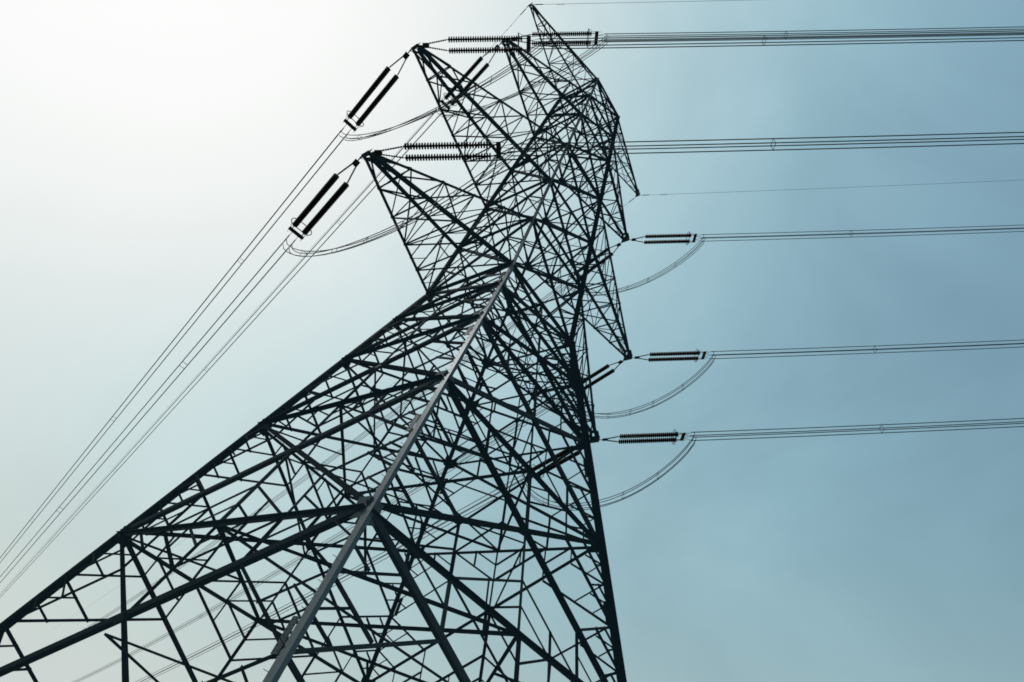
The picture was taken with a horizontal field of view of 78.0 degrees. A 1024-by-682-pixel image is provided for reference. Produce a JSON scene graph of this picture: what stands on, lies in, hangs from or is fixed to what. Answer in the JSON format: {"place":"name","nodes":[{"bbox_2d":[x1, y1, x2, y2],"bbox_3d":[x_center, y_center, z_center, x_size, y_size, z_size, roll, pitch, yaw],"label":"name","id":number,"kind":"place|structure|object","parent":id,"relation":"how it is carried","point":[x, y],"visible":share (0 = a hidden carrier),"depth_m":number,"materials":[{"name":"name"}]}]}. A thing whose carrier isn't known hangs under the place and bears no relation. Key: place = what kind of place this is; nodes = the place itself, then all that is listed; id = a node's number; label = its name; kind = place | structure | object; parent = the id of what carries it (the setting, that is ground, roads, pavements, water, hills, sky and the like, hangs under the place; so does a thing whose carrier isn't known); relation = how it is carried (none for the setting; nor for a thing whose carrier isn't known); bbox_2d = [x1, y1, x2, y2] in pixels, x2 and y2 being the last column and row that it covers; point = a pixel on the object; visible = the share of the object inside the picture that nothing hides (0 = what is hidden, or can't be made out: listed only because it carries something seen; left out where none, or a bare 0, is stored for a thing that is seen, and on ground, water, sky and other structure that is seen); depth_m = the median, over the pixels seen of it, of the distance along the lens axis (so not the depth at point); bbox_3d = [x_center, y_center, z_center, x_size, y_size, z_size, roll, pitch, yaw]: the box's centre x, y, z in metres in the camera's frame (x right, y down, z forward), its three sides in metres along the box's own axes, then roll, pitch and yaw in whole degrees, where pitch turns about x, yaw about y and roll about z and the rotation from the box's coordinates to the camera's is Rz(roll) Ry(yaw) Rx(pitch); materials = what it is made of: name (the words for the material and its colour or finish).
{"place":"outdoors","nodes":[
{"label":"outdoors","id":0,"kind":"place"},
{"bbox_2d":[0,0,1023,681],"label":"sky","id":1,"kind":"structure","parent":0,"point":[145,145],"materials":[{"name":"blue"}]},
{"label":"ground","id":2,"kind":"structure","parent":0,"visible":0},
{"bbox_2d":[0,2,639,681],"bbox_3d":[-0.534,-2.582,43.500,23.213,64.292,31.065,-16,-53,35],"label":"transmission tower","id":3,"kind":"structure","parent":2,"relation":"on","point":[366,510],"depth_m":33.27,"materials":[{"name":"metal"}]},
{"bbox_2d":[4,4,884,678],"bbox_3d":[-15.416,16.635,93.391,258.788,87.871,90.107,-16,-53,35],"label":"line hardware","id":4,"kind":"object","parent":3,"relation":"attached to","point":[496,144],"visible":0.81,"depth_m":42.69,"materials":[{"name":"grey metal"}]},
{"bbox_2d":[292,31,699,475],"bbox_3d":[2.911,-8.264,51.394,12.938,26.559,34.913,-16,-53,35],"label":"insulator strings","id":5,"kind":"object","parent":3,"relation":"attached to","point":[317,198],"visible":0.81,"depth_m":44.34,"materials":[{"name":"black glass"}]},
{"bbox_2d":[0,0,1023,681],"bbox_3d":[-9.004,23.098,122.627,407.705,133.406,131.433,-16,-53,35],"label":"conductors","id":6,"kind":"object","parent":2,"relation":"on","point":[822,34],"visible":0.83,"depth_m":50.77,"materials":[{"name":"grey metal"}]}
]}

